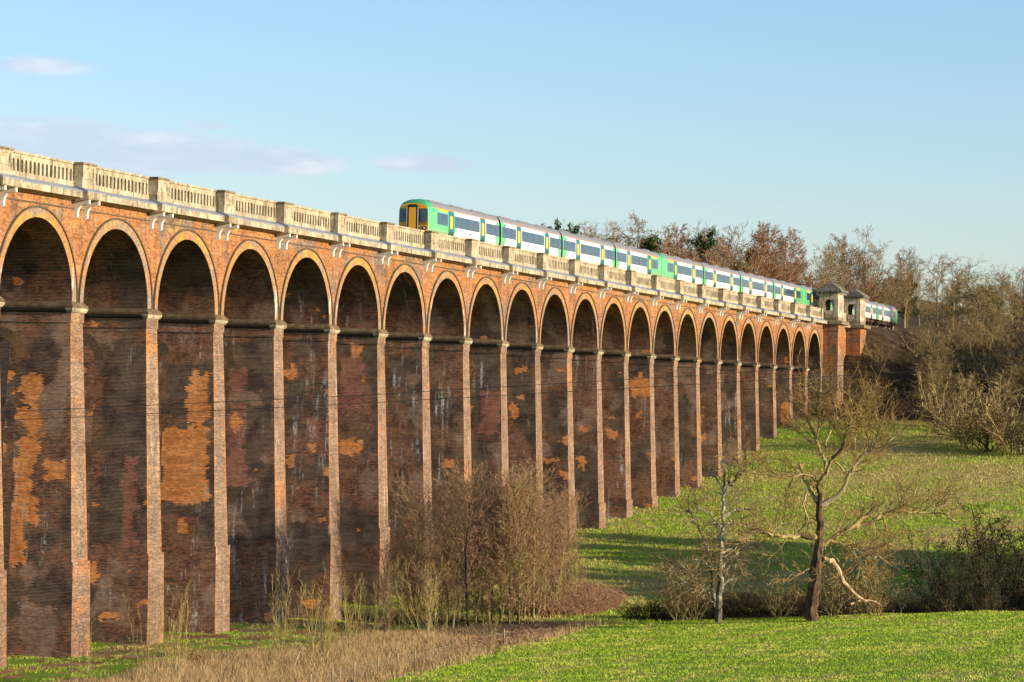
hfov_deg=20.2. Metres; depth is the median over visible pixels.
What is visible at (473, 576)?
alder tree
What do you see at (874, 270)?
bare tree
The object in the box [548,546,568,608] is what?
young tree
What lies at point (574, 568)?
young tree
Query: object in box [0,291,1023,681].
ground
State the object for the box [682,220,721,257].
bare tree
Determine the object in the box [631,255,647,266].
window
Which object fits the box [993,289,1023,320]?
shrub
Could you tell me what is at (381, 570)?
alder tree
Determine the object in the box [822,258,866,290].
bare tree
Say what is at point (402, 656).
fence wire
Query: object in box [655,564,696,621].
shrub
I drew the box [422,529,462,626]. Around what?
alder tree
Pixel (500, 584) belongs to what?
alder tree
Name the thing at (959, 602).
sallow bush
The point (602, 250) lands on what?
door
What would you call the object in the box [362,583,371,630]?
young tree
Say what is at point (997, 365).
shrub
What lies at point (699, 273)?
window
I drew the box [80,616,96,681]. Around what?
young tree
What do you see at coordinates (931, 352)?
shrub
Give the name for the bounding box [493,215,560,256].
railway carriage
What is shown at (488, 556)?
alder tree
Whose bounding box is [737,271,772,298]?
railway carriage
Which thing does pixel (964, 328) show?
bare tree
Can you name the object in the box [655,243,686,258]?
bare tree
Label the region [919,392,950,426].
shrub
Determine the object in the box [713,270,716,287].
door
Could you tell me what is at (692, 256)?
birch tree
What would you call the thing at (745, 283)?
window
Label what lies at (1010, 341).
shrub
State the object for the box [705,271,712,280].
window
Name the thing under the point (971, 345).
bare tree
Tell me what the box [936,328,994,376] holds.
shrub
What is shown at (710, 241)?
pine tree
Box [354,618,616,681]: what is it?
stray grass
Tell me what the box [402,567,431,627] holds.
alder tree
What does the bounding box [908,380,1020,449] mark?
shrub
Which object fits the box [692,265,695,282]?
door
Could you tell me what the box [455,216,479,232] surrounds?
window
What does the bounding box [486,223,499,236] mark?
window
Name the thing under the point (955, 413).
shrub
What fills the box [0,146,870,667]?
railway viaduct
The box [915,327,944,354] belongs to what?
shrub
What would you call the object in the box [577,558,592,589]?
alder tree
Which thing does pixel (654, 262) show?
window
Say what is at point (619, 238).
bare tree
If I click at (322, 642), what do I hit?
young willow
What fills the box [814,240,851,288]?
bare tree
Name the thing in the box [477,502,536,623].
alder tree
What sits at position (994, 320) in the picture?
budding tree
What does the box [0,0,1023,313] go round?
sky
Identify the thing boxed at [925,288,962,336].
budding tree
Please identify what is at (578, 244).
door
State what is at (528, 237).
window
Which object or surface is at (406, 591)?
alder tree
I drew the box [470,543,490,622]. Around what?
young tree
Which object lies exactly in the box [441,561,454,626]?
young tree
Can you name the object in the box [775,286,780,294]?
window
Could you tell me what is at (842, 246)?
birch tree
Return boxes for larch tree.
[622,209,656,248]
[702,225,728,267]
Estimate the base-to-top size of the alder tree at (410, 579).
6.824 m
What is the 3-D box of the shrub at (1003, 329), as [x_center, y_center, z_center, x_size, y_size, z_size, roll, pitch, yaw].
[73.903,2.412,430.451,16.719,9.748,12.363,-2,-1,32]
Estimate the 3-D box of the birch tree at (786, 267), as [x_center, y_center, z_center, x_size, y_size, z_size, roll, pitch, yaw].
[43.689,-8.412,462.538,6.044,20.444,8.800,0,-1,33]
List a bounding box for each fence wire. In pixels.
[312,633,502,679]
[337,639,500,679]
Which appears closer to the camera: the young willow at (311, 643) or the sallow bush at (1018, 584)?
the young willow at (311, 643)
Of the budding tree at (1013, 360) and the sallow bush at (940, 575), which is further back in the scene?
the budding tree at (1013, 360)
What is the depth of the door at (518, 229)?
265.54 m
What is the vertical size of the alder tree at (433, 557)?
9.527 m
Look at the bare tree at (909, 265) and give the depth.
586.70 m
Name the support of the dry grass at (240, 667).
on the ground at (876, 335)
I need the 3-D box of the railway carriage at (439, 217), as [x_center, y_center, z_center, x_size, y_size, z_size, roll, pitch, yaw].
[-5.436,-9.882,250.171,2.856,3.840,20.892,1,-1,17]
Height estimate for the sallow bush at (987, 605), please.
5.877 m
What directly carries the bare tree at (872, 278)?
on the ground at (876, 335)
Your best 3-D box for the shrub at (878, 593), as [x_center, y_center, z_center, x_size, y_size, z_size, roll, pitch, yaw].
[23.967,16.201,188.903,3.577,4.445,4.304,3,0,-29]
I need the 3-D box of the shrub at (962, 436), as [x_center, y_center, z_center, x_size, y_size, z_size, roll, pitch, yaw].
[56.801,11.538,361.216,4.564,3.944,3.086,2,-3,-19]
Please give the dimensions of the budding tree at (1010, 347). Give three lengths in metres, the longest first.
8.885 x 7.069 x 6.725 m
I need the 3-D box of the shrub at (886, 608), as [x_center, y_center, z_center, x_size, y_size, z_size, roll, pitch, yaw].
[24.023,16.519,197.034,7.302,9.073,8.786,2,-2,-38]
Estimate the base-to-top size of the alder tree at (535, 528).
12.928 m
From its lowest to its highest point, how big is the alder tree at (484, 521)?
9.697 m
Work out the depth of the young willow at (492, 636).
170.83 m
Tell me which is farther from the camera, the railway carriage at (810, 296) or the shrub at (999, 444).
the railway carriage at (810, 296)
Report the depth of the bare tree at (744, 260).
435.19 m
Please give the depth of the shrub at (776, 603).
191.63 m
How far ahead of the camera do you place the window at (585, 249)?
289.86 m
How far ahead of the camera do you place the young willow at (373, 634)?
179.31 m
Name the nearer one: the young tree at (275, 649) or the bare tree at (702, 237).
the young tree at (275, 649)
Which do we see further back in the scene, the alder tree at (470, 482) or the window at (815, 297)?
the window at (815, 297)
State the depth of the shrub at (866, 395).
395.04 m
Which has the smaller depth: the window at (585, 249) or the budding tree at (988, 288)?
the window at (585, 249)
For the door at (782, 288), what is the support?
in the railway carriage at (787, 291)
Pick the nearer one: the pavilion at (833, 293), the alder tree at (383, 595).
the alder tree at (383, 595)
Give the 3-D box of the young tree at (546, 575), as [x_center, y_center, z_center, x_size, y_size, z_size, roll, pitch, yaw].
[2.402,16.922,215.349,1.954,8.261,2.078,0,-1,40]
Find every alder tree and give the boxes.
[355,533,406,627]
[375,467,465,629]
[375,557,406,632]
[375,569,394,630]
[376,575,401,629]
[380,527,428,629]
[387,497,442,628]
[388,542,424,627]
[395,536,429,628]
[397,486,444,626]
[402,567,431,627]
[408,504,464,627]
[416,472,470,627]
[417,476,480,626]
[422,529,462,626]
[426,473,508,622]
[427,508,471,627]
[431,452,493,627]
[434,461,504,627]
[441,500,488,622]
[445,461,492,621]
[457,480,506,620]
[462,475,535,622]
[464,496,505,621]
[474,458,548,618]
[474,505,522,623]
[476,466,548,624]
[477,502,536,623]
[478,475,548,619]
[489,459,554,623]
[491,452,566,618]
[503,493,568,618]
[514,489,549,617]
[519,469,562,584]
[525,499,576,588]
[526,506,582,597]
[530,480,595,592]
[541,489,593,608]
[543,515,585,590]
[545,522,581,593]
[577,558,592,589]
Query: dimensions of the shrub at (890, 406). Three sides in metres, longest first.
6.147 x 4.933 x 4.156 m
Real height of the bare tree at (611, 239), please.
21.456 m
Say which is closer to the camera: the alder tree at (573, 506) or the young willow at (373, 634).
the young willow at (373, 634)
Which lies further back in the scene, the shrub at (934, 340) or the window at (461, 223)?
the shrub at (934, 340)
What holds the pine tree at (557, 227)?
on the ground at (876, 335)
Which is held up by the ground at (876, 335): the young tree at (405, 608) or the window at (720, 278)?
the young tree at (405, 608)
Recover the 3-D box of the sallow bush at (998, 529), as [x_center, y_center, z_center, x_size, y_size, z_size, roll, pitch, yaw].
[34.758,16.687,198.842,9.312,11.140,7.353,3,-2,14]
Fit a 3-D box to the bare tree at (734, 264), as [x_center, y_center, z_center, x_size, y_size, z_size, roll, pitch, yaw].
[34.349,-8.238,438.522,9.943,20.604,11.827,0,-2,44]
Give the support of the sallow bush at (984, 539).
on the ground at (876, 335)
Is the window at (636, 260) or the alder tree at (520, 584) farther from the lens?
the window at (636, 260)
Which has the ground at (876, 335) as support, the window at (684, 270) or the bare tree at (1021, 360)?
the bare tree at (1021, 360)
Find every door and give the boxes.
[448,211,454,235]
[479,218,485,241]
[516,226,521,248]
[544,232,549,253]
[575,239,580,259]
[600,245,604,264]
[626,251,630,269]
[647,255,651,274]
[673,261,677,279]
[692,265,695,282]
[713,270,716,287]
[730,274,732,290]
[749,278,751,293]
[764,281,766,296]
[781,285,783,300]
[794,288,796,301]
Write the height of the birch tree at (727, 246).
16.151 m
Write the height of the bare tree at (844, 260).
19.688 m
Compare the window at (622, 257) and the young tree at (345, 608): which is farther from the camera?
the window at (622, 257)
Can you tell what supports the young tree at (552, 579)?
on the ground at (876, 335)
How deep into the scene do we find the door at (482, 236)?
254.74 m
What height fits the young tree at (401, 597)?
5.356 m
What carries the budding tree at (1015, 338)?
on the ground at (876, 335)
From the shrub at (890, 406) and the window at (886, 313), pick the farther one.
the window at (886, 313)
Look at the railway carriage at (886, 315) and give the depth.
467.05 m
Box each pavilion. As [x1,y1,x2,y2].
[815,283,847,320]
[843,289,869,324]
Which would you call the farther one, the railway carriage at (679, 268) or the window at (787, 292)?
the window at (787, 292)
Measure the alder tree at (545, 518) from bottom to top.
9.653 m
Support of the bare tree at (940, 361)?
on the ground at (876, 335)
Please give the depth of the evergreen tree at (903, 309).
589.03 m
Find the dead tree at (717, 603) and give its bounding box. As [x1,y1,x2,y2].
[648,410,784,622]
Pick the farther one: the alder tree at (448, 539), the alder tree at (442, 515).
the alder tree at (448, 539)
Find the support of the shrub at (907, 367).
on the ground at (876, 335)
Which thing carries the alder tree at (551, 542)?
on the ground at (876, 335)
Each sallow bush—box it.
[896,515,991,612]
[898,511,1021,612]
[915,350,973,403]
[921,550,978,611]
[943,523,1023,612]
[946,499,1023,611]
[954,548,1014,610]
[961,516,1023,611]
[990,358,1023,410]
[993,530,1023,610]
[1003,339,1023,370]
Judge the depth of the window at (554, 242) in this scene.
277.46 m
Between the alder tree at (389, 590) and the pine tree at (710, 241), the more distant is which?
the pine tree at (710, 241)
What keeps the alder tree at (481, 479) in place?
on the ground at (876, 335)
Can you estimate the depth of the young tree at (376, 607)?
191.79 m
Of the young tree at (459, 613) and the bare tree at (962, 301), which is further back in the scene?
the bare tree at (962, 301)
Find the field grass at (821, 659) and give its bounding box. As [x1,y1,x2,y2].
[373,610,1023,681]
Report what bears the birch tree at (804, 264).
on the ground at (876, 335)
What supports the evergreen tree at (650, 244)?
on the ground at (876, 335)
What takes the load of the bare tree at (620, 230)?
on the ground at (876, 335)
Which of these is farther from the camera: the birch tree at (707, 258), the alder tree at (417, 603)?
the birch tree at (707, 258)
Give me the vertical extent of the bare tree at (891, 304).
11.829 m
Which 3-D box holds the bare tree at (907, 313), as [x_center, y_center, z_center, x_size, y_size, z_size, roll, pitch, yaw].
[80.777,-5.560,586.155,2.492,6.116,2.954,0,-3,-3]
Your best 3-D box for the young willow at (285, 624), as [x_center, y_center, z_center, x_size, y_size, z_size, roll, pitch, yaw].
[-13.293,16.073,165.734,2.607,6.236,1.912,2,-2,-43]
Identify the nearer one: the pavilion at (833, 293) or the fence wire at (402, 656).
the fence wire at (402, 656)
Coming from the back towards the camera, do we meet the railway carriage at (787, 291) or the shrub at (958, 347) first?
the shrub at (958, 347)
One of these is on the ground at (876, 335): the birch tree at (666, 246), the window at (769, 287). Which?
the birch tree at (666, 246)
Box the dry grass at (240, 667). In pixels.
[20,621,585,681]
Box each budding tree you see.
[869,266,920,328]
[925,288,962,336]
[927,268,1012,339]
[935,326,959,354]
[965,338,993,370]
[970,301,1023,356]
[978,272,997,316]
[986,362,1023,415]
[987,272,1018,306]
[987,282,1023,348]
[994,333,1023,368]
[1000,348,1023,384]
[1008,327,1023,354]
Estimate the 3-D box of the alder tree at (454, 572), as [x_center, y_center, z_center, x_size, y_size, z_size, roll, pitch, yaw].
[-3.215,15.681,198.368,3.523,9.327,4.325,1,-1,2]
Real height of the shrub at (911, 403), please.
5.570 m
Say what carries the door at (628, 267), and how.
in the railway carriage at (645, 261)
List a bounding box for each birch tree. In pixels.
[655,238,687,257]
[667,223,692,260]
[682,247,699,261]
[692,248,721,265]
[713,247,738,269]
[717,236,738,268]
[736,221,777,277]
[747,225,783,278]
[753,223,792,280]
[772,229,804,284]
[773,225,802,283]
[789,236,820,288]
[828,233,866,292]
[885,250,913,329]
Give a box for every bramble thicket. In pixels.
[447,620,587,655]
[504,580,631,617]
[606,589,1009,620]
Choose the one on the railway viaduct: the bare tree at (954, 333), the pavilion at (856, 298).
the pavilion at (856, 298)
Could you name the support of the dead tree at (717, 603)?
on the ground at (876, 335)
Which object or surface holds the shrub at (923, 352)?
on the ground at (876, 335)
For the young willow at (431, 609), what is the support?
on the ground at (876, 335)
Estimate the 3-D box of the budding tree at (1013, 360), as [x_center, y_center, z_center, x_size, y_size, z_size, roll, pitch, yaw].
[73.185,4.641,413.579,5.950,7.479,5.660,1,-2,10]
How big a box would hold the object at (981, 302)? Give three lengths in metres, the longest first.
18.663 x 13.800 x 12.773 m
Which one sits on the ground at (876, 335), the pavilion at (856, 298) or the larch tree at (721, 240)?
the larch tree at (721, 240)
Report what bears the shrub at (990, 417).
on the ground at (876, 335)
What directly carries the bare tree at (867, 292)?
on the ground at (876, 335)
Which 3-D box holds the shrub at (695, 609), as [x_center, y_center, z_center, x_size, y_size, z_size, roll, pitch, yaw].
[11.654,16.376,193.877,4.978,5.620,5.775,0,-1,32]
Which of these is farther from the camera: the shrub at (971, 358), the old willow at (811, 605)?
the shrub at (971, 358)
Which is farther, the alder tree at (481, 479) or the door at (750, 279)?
the door at (750, 279)
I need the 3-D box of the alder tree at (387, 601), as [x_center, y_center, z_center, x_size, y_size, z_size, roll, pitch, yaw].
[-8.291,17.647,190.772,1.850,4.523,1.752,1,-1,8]
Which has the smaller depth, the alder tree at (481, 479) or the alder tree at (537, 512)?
the alder tree at (481, 479)
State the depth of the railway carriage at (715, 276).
348.28 m
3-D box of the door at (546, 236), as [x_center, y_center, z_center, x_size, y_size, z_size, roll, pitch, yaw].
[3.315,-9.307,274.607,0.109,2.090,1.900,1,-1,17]
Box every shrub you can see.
[655,543,727,619]
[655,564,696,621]
[664,547,711,619]
[754,564,799,618]
[791,539,899,616]
[806,515,920,615]
[818,562,850,615]
[848,555,905,615]
[852,382,883,414]
[862,338,898,365]
[865,384,902,416]
[866,352,890,371]
[888,346,912,367]
[892,364,922,389]
[895,349,918,370]
[897,329,920,348]
[899,330,931,356]
[901,381,927,418]
[908,325,975,363]
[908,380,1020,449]
[910,368,977,430]
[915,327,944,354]
[918,390,1005,440]
[919,327,964,362]
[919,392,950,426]
[920,342,988,397]
[926,330,943,354]
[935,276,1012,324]
[935,327,1005,382]
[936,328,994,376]
[947,326,1016,374]
[947,334,979,363]
[947,362,1020,415]
[948,379,1023,455]
[950,418,976,446]
[953,403,1011,451]
[960,333,1023,385]
[962,370,1023,451]
[977,337,1023,394]
[983,347,1023,403]
[984,365,1023,419]
[989,324,1023,356]
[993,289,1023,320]
[993,335,1017,367]
[993,416,1023,454]
[996,401,1023,455]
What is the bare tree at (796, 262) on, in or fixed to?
on the ground at (876, 335)
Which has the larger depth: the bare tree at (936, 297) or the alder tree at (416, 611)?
the bare tree at (936, 297)
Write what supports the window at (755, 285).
in the railway carriage at (753, 284)
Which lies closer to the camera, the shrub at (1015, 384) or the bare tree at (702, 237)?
the shrub at (1015, 384)
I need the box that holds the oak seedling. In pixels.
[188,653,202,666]
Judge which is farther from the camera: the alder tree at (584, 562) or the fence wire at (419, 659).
the alder tree at (584, 562)
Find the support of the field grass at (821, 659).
on the ground at (876, 335)
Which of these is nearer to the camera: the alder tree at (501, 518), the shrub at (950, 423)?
the alder tree at (501, 518)
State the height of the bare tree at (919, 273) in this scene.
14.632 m
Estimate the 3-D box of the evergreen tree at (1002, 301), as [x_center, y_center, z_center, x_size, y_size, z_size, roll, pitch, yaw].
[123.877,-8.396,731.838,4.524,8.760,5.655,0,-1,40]
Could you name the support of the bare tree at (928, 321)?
on the ground at (876, 335)
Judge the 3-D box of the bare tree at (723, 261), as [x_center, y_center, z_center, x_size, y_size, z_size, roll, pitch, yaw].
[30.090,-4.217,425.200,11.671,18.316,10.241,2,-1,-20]
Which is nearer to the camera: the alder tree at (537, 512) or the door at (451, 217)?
the alder tree at (537, 512)
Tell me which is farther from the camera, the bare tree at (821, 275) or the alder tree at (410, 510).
the bare tree at (821, 275)
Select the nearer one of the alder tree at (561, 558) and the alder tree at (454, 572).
the alder tree at (454, 572)
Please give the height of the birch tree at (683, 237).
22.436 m
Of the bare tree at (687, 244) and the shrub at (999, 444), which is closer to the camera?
the shrub at (999, 444)
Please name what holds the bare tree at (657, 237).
on the ground at (876, 335)
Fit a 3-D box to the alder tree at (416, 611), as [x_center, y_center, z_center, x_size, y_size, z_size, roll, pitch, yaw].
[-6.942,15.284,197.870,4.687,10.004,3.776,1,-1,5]
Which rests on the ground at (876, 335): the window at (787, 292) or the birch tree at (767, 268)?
the birch tree at (767, 268)
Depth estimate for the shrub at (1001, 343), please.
431.44 m
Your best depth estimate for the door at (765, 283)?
373.55 m
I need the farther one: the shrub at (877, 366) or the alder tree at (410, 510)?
the shrub at (877, 366)
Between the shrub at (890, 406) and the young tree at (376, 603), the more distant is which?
the shrub at (890, 406)
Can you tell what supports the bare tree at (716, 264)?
on the ground at (876, 335)
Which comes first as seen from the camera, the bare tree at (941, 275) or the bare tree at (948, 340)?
the bare tree at (948, 340)
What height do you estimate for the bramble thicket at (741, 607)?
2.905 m
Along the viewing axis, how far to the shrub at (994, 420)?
355.70 m
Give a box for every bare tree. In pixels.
[560,220,647,244]
[578,219,624,242]
[607,219,639,246]
[646,228,670,252]
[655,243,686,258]
[659,223,685,253]
[659,244,706,262]
[671,220,769,268]
[671,229,699,258]
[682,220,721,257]
[697,220,761,275]
[708,255,735,268]
[709,257,729,267]
[738,245,758,274]
[775,250,811,285]
[795,255,837,287]
[805,237,887,288]
[808,243,845,288]
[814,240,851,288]
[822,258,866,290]
[830,223,899,302]
[834,240,894,326]
[860,278,877,301]
[867,277,901,327]
[869,285,887,325]
[887,246,922,327]
[903,361,947,403]
[906,258,939,324]
[906,300,912,320]
[908,354,962,406]
[911,354,955,405]
[914,287,924,325]
[919,298,940,336]
[920,252,965,325]
[921,280,946,316]
[923,347,949,398]
[937,328,956,350]
[941,254,987,324]
[943,321,971,356]
[946,321,977,373]
[948,373,984,412]
[953,322,1008,381]
[961,275,974,323]
[963,333,979,370]
[968,326,1000,373]
[989,264,1023,322]
[995,342,1023,398]
[1006,266,1023,315]
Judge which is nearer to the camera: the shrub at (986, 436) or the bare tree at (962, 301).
the shrub at (986, 436)
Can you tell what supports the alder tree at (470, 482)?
on the ground at (876, 335)
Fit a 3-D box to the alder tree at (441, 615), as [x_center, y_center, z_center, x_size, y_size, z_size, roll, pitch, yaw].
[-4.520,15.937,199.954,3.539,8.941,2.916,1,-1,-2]
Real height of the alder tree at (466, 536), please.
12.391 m
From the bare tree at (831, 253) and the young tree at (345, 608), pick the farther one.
the bare tree at (831, 253)
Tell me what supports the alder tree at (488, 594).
on the ground at (876, 335)
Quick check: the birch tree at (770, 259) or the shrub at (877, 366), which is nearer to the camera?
the shrub at (877, 366)
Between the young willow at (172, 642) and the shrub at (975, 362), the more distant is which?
the shrub at (975, 362)
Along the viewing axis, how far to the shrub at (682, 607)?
194.46 m
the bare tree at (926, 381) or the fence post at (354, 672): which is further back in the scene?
the bare tree at (926, 381)
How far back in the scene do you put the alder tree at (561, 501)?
220.69 m
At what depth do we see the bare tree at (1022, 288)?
782.44 m
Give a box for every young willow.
[121,587,164,680]
[150,575,193,680]
[264,569,305,663]
[298,572,341,668]
[307,587,351,666]
[325,570,372,660]
[358,603,387,643]
[396,555,448,643]
[480,613,498,648]
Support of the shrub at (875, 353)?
on the ground at (876, 335)
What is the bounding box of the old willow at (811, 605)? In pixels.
[685,347,977,621]
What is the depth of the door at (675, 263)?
325.26 m
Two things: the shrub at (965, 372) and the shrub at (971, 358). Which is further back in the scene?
the shrub at (971, 358)
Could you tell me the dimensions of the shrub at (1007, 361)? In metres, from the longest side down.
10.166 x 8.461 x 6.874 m
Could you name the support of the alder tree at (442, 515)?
on the ground at (876, 335)
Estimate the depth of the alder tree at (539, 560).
214.63 m
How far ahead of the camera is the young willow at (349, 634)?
168.92 m
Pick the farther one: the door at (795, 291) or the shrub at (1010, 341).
the shrub at (1010, 341)
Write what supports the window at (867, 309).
in the railway carriage at (870, 311)
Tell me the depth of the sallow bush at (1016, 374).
397.28 m
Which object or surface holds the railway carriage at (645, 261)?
on the railway track
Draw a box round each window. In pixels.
[437,212,447,225]
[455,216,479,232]
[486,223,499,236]
[502,227,515,239]
[522,231,543,245]
[550,237,560,248]
[563,240,575,251]
[581,244,599,256]
[605,249,614,259]
[617,252,626,262]
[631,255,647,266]
[652,259,657,268]
[668,263,673,272]
[677,265,691,275]
[696,269,703,277]
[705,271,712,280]
[717,273,729,283]
[733,277,739,285]
[742,279,748,287]
[752,281,763,290]
[767,284,772,292]
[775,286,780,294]
[784,288,793,296]
[813,294,819,301]
[865,306,870,312]
[884,310,890,316]
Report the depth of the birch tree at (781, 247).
474.06 m
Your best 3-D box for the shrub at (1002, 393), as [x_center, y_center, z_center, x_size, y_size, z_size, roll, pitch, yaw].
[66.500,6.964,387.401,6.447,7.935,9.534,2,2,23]
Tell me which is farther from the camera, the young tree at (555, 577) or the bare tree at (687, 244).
the bare tree at (687, 244)
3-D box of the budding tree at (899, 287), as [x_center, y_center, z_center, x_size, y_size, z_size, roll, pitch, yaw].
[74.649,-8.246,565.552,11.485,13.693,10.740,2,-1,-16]
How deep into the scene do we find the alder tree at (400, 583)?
199.87 m
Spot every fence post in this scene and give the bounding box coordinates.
[353,661,354,681]
[414,649,415,670]
[503,628,504,645]
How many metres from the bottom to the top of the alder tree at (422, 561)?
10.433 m
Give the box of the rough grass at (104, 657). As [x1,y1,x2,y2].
[0,614,551,681]
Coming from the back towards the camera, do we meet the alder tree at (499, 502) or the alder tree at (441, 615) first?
the alder tree at (499, 502)
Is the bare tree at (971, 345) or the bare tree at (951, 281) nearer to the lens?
the bare tree at (971, 345)
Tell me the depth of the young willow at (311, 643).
162.58 m
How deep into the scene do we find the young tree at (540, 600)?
211.90 m
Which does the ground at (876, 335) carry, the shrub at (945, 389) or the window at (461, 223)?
the shrub at (945, 389)
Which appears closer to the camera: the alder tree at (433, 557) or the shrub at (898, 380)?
the alder tree at (433, 557)
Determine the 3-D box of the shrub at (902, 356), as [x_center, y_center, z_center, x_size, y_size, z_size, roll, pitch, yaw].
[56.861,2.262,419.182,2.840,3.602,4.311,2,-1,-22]
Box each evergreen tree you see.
[640,236,667,254]
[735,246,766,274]
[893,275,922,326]
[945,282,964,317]
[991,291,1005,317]
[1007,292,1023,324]
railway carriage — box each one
[399,199,499,244]
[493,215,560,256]
[557,230,614,267]
[610,242,661,275]
[657,253,703,283]
[699,262,739,291]
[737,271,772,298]
[769,278,802,303]
[799,285,819,307]
[854,300,876,324]
[866,302,896,328]
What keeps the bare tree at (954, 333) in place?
on the ground at (876, 335)
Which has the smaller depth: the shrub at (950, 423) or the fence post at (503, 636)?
the fence post at (503, 636)
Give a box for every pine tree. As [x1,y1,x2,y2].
[551,219,566,230]
[566,222,583,234]
[687,226,717,261]
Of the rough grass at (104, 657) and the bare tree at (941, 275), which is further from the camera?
the bare tree at (941, 275)
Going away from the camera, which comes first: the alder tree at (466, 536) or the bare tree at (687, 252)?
the alder tree at (466, 536)
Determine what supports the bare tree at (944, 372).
on the ground at (876, 335)
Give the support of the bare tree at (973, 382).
on the ground at (876, 335)
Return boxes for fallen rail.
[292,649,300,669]
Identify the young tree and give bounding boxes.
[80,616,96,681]
[259,605,289,681]
[304,560,329,658]
[338,575,356,633]
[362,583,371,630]
[369,576,381,633]
[369,577,379,624]
[392,560,409,630]
[397,575,411,630]
[419,583,433,627]
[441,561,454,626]
[452,573,466,628]
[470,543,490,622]
[477,572,494,625]
[494,538,516,624]
[513,526,529,620]
[523,551,538,620]
[534,542,552,618]
[537,516,557,616]
[541,554,563,601]
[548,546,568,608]
[549,528,571,612]
[553,531,572,595]
[564,536,581,597]
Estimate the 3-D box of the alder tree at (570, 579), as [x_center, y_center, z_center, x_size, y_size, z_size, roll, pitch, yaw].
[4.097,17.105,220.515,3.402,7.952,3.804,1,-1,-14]
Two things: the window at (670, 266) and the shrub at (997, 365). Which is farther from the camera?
the shrub at (997, 365)
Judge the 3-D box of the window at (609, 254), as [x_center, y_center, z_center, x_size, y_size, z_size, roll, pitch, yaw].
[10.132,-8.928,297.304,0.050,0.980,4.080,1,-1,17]
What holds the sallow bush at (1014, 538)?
on the ground at (876, 335)
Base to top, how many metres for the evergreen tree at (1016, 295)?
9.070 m
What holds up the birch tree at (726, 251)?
on the ground at (876, 335)
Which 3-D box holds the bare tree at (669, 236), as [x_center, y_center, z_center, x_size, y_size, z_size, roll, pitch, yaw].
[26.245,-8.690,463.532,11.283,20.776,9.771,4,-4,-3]
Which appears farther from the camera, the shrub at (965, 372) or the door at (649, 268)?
the shrub at (965, 372)
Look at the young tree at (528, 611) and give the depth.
211.29 m
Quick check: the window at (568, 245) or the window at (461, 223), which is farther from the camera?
the window at (568, 245)
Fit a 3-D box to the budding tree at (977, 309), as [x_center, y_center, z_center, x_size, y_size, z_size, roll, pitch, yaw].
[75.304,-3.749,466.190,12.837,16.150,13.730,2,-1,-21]
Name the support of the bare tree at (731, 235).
on the ground at (876, 335)
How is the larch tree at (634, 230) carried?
on the ground at (876, 335)
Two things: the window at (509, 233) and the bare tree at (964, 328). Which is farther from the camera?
the bare tree at (964, 328)
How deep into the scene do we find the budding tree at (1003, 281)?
733.43 m
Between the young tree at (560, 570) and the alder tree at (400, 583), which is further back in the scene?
the young tree at (560, 570)
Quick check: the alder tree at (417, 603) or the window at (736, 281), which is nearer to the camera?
the alder tree at (417, 603)
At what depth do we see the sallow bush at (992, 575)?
193.58 m
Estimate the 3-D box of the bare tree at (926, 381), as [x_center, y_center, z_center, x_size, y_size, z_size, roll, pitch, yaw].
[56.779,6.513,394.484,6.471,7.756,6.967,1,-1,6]
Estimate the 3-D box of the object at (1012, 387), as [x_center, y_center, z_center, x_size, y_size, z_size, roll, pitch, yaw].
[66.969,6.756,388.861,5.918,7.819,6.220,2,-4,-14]
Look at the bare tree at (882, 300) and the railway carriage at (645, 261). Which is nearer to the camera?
the railway carriage at (645, 261)
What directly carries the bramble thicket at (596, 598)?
on the ground at (876, 335)
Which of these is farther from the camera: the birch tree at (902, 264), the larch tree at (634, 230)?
the birch tree at (902, 264)
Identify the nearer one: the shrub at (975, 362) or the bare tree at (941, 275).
the shrub at (975, 362)
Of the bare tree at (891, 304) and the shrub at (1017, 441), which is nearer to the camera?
the shrub at (1017, 441)
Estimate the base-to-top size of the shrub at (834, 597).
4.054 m
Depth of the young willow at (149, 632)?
150.82 m
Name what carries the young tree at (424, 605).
on the ground at (876, 335)
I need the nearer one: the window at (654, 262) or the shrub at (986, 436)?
the window at (654, 262)
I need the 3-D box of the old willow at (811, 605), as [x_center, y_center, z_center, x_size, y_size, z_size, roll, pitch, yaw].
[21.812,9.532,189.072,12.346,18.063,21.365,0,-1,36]
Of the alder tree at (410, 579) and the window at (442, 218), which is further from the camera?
the window at (442, 218)
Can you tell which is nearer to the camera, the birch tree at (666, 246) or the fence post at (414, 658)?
the fence post at (414, 658)
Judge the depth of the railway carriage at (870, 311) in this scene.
452.57 m
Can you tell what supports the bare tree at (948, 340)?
on the ground at (876, 335)
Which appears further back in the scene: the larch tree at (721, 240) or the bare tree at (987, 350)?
the larch tree at (721, 240)
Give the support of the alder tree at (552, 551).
on the ground at (876, 335)
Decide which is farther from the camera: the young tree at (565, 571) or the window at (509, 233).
the window at (509, 233)
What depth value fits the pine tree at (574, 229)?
449.42 m

